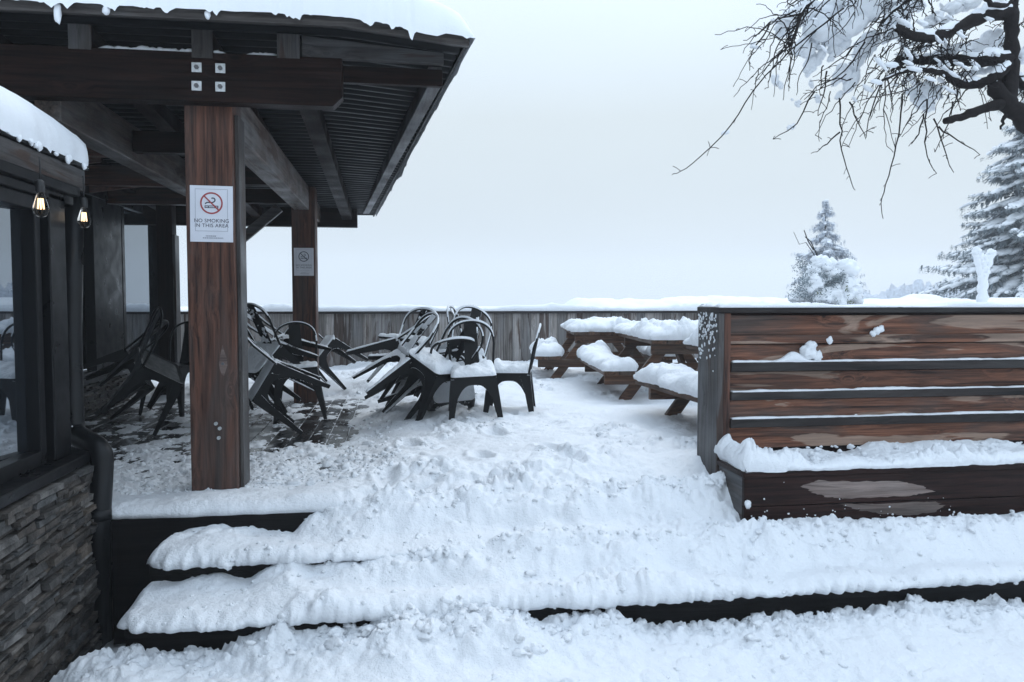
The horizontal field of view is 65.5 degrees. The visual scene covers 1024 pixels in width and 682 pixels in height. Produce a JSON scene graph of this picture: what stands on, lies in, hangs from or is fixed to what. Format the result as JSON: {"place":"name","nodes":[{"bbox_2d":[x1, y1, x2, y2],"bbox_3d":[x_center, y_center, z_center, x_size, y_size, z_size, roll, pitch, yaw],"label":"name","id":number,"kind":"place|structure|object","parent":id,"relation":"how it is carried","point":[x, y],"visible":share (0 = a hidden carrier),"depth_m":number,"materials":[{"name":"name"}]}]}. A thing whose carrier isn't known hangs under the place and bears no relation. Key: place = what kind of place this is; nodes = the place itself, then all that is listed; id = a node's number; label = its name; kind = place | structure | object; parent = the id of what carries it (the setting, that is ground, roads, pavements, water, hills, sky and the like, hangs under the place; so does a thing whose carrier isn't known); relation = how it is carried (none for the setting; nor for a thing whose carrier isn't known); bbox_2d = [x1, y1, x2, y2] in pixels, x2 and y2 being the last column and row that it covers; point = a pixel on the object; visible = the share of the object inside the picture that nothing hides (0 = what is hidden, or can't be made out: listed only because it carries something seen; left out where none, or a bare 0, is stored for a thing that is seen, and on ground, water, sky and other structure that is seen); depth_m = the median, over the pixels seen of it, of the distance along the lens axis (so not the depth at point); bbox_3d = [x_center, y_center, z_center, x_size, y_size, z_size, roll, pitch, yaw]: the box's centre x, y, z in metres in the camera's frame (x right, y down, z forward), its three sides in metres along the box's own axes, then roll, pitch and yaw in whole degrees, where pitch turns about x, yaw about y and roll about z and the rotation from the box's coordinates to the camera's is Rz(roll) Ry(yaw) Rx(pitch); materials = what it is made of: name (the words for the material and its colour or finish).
{"place":"outdoors","nodes":[
{"label":"outdoors","id":0,"kind":"place"},
{"bbox_2d":[71,398,368,478],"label":"deck","id":1,"kind":"structure","parent":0,"point":[308,427],"depth_m":6.62,"materials":[{"name":"wood"}]},
{"bbox_2d":[83,320,168,420],"bbox_3d":[-3.251,0.238,6.891,0.850,0.490,0.450,-32,-3,-16],"label":"metal chair","id":2,"kind":"object","parent":1,"relation":"on","point":[144,388],"visible":0.74,"depth_m":6.87,"materials":[{"name":"black metal"}]},
{"bbox_2d":[97,306,183,435],"bbox_3d":[-2.759,0.202,6.182,0.490,0.850,0.450,36,4,-38],"label":"metal chair","id":3,"kind":"object","parent":1,"relation":"on","point":[162,371],"visible":1,"depth_m":6.12,"materials":[{"name":"black metal"}]},
{"bbox_2d":[138,321,188,416],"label":"metal chair","id":4,"kind":"object","parent":1,"relation":"on","point":[183,364],"visible":0.25,"depth_m":7.44,"materials":[{"name":"black metal"}]},
{"bbox_2d":[0,0,474,490],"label":"timber shelter","id":5,"kind":"object","parent":1,"relation":"on","point":[304,120],"visible":0.88,"depth_m":4.31,"materials":[{"name":"brown wood"}]},
{"bbox_2d":[190,185,232,241],"bbox_3d":[-1.610,-0.681,4.268,0.220,0.299,0.005,0,3,-8],"label":"no smoking sign","id":6,"kind":"object","parent":5,"relation":"attached to","point":[211,213],"visible":1,"depth_m":4.27,"materials":[{"name":"white paper"}]},
{"bbox_2d":[294,248,313,275],"bbox_3d":[-2.133,-0.811,8.162,0.197,0.283,0.005,0,3,-8],"label":"no smoking sign","id":7,"kind":"object","parent":5,"relation":"attached to","point":[303,261],"visible":1,"depth_m":8.16,"materials":[{"name":"white paper"}]},
{"bbox_2d":[247,303,300,412],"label":"metal chair","id":8,"kind":"object","parent":1,"relation":"on","point":[257,360],"visible":0.52,"depth_m":6.89,"materials":[{"name":"black metal"}]},
{"bbox_2d":[248,337,330,434],"bbox_3d":[-1.950,0.295,6.311,0.854,0.499,0.450,32,-7,-23],"label":"metal chair","id":9,"kind":"object","parent":1,"relation":"on","point":[273,370],"visible":0.9,"depth_m":6.19,"materials":[{"name":"black metal"}]},
{"bbox_2d":[273,321,326,423],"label":"metal chair","id":10,"kind":"object","parent":1,"relation":"on","point":[295,339],"visible":0.62,"depth_m":6.92,"materials":[{"name":"black metal"}]},
{"bbox_2d":[284,328,367,389],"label":"metal chair","id":11,"kind":"object","parent":1,"relation":"on","point":[336,345],"visible":0.56,"depth_m":8.91,"materials":[{"name":"black metal"}]},
{"bbox_2d":[71,358,708,519],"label":"deck snow","id":12,"kind":"structure","parent":1,"relation":"on","point":[572,408],"depth_m":5.15,"materials":[{"name":"white snow"}]},
{"bbox_2d":[247,310,331,400],"bbox_3d":[-2.175,0.111,7.297,0.854,0.498,0.450,24,9,-1],"label":"metal chair","id":13,"kind":"object","parent":12,"relation":"on","point":[284,340],"visible":0.3,"depth_m":7.24,"materials":[{"name":"black metal"}]},
{"bbox_2d":[352,312,438,419],"bbox_3d":[-0.815,0.218,6.583,0.855,0.497,0.450,-41,28,-11],"label":"metal chair","id":14,"kind":"object","parent":1,"relation":"on","point":[399,354],"visible":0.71,"depth_m":6.52,"materials":[{"name":"black metal"}]},
{"bbox_2d":[366,307,439,405],"bbox_3d":[-0.887,0.170,7.369,0.450,0.863,0.498,9,-33,26],"label":"metal chair","id":15,"kind":"object","parent":1,"relation":"on","point":[398,386],"visible":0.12,"depth_m":7.38,"materials":[{"name":"black metal"}]},
{"bbox_2d":[346,315,430,399],"bbox_3d":[-0.991,0.123,7.198,0.853,0.501,0.450,-22,1,-3],"label":"metal chair","id":16,"kind":"object","parent":15,"relation":"on","point":[390,344],"visible":0.55,"depth_m":7.00,"materials":[{"name":"black metal"}]},
{"bbox_2d":[379,316,483,420],"bbox_3d":[-0.612,0.201,6.472,0.454,0.861,0.490,33,18,30],"label":"metal chair","id":17,"kind":"object","parent":1,"relation":"on","point":[434,367],"visible":0.7,"depth_m":6.35,"materials":[{"name":"black metal"}]},
{"bbox_2d":[427,336,474,410],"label":"metal chair","id":18,"kind":"object","parent":1,"relation":"on","point":[440,398],"visible":0.45,"depth_m":6.64,"materials":[{"name":"black metal"}]},
{"bbox_2d":[368,333,464,402],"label":"metal chair","id":19,"kind":"object","parent":18,"relation":"on","point":[420,341],"visible":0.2,"depth_m":6.87,"materials":[{"name":"black metal"}]},
{"bbox_2d":[446,304,477,385],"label":"metal chair","id":20,"kind":"object","parent":1,"relation":"on","point":[453,311],"visible":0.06,"depth_m":7.50,"materials":[{"name":"black metal"}]},
{"bbox_2d":[439,305,492,405],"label":"metal chair","id":21,"kind":"object","parent":1,"relation":"on","point":[476,312],"visible":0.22,"depth_m":6.99,"materials":[{"name":"black metal"}]},
{"bbox_2d":[447,319,502,419],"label":"metal chair","id":22,"kind":"object","parent":1,"relation":"on","point":[474,371],"visible":0.97,"depth_m":6.15,"materials":[{"name":"black metal"}]},
{"bbox_2d":[483,323,540,412],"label":"metal chair","id":23,"kind":"object","parent":1,"relation":"on","point":[519,373],"visible":0.84,"depth_m":6.57,"materials":[{"name":"black metal"}]},
{"bbox_2d":[529,316,675,378],"bbox_3d":[1.072,0.125,9.964,1.722,0.907,1.825,0,3,0],"label":"picnic table","id":24,"kind":"object","parent":1,"relation":"on","point":[551,353],"visible":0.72,"depth_m":9.21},
{"bbox_2d":[577,316,698,399],"bbox_3d":[1.593,0.203,8.074,1.717,0.940,1.823,0,3,-2],"label":"picnic table","id":25,"kind":"object","parent":1,"relation":"on","point":[661,338],"visible":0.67,"depth_m":7.34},
{"bbox_2d":[633,327,697,415],"bbox_3d":[1.920,0.314,5.862,1.733,0.939,1.618,-1,3,-10],"label":"picnic table","id":26,"kind":"object","parent":1,"relation":"on","point":[678,383],"visible":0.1,"depth_m":6.00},
{"bbox_2d":[104,306,497,652],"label":"ground","id":27,"kind":"structure","parent":0,"point":[112,646],"depth_m":3.92,"materials":[{"name":"white snow"}]},
{"bbox_2d":[0,86,158,681],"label":"restaurant building","id":28,"kind":"structure","parent":27,"relation":"on","point":[74,296],"depth_m":3.44,"materials":[{"name":"stone"}]},
{"bbox_2d":[0,186,70,484],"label":"window","id":29,"kind":"structure","parent":28,"relation":"in","point":[35,426],"depth_m":3.35,"materials":[{"name":"clear glass"}]},
{"bbox_2d":[32,157,48,217],"bbox_3d":[-1.813,-0.591,3.061,0.057,0.230,0.058,0,3,-8],"label":"light bulb","id":30,"kind":"object","parent":28,"relation":"hanging from","point":[40,207],"visible":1,"depth_m":3.05,"materials":[{"name":"clear glass"}]},
{"bbox_2d":[77,176,90,227],"bbox_3d":[-1.990,-0.645,3.700,0.057,0.240,0.058,0,3,-8],"label":"light bulb","id":31,"kind":"object","parent":28,"relation":"hanging from","point":[83,219],"visible":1,"depth_m":3.69,"materials":[{"name":"clear glass"}]},
{"bbox_2d":[82,186,158,378],"bbox_3d":[-3.978,-0.613,6.578,0.488,1.974,5.828,0,3,-8],"label":"window","id":32,"kind":"structure","parent":28,"relation":"in","point":[138,239],"depth_m":8.86,"materials":[{"name":"clear glass"}]},
{"bbox_2d":[83,303,861,369],"bbox_3d":[-1.733,0.139,11.916,18.080,1.429,0.216,0,3,-8],"label":"board fence","id":33,"kind":"object","parent":27,"relation":"on","point":[515,328],"visible":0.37,"depth_m":12.06,"materials":[{"name":"grey wood"}]},
{"bbox_2d":[49,593,1023,681],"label":"ground snow","id":34,"kind":"structure","parent":27,"relation":"on","point":[868,648],"depth_m":3.26,"materials":[{"name":"white snow"}]},
{"bbox_2d":[112,374,1023,681],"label":"snow crumbs","id":35,"kind":"object","parent":34,"relation":"on","point":[338,632],"visible":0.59,"depth_m":3.76,"materials":[{"name":"white snow"}]},
{"bbox_2d":[111,512,1023,651],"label":"steps","id":36,"kind":"structure","parent":27,"relation":"on","point":[135,543],"depth_m":3.72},
{"bbox_2d":[117,512,1023,633],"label":"step snow","id":37,"kind":"structure","parent":36,"relation":"on","point":[622,559],"depth_m":3.65,"materials":[{"name":"white snow"}]},
{"bbox_2d":[147,470,1023,570],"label":"step snow","id":38,"kind":"structure","parent":36,"relation":"on","point":[406,515],"depth_m":3.96,"materials":[{"name":"white snow"}]},
{"bbox_2d":[697,301,1023,520],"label":"slatted wooden planter","id":39,"kind":"object","parent":36,"relation":"on","point":[819,410],"visible":0.97,"depth_m":4.43,"materials":[{"name":"brown wood"}]},
{"bbox_2d":[565,294,1023,306],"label":"snow bank","id":40,"kind":"structure","parent":27,"relation":"on","point":[914,299],"depth_m":15.48,"materials":[{"name":"white snow"}]},
{"bbox_2d":[786,230,863,304],"bbox_3d":[5.149,-0.398,13.195,1.465,2.881,0.668,0,3,-8],"label":"snowy shrub","id":41,"kind":"object","parent":27,"relation":"on","point":[826,279],"visible":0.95,"depth_m":13.00,"materials":[{"name":"white snow"}]},
{"bbox_2d":[785,199,869,297],"bbox_3d":[13.619,-2.184,34.085,5.880,7.721,5.978,0,3,-8],"label":"conifer","id":42,"kind":"object","parent":27,"relation":"on","point":[830,248],"visible":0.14,"depth_m":33.93,"materials":[{"name":"green plant"}]},
{"bbox_2d":[672,0,1023,217],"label":"bare tree","id":43,"kind":"object","parent":27,"relation":"on","point":[834,26],"visible":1,"depth_m":4.88,"materials":[{"name":"brown plant"}]},
{"bbox_2d":[862,276,974,298],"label":"distant wood","id":44,"kind":"object","parent":27,"relation":"on","point":[900,291],"visible":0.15,"depth_m":130.37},
{"bbox_2d":[911,90,1023,299],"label":"conifer","id":45,"kind":"object","parent":27,"relation":"on","point":[1005,241],"visible":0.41,"depth_m":22.18,"materials":[{"name":"green plant"}]},
{"bbox_2d":[971,247,996,301],"bbox_3d":[7.600,-0.255,12.898,0.427,2.518,0.196,0,3,-8],"label":"snow plastered post","id":46,"kind":"object","parent":27,"relation":"on","point":[983,262],"visible":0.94,"depth_m":12.80,"materials":[{"name":"white snow"}]},
{"bbox_2d":[176,0,1023,306],"label":"sky","id":47,"kind":"structure","parent":0,"point":[541,174],"materials":[{"name":"white"}]}
]}

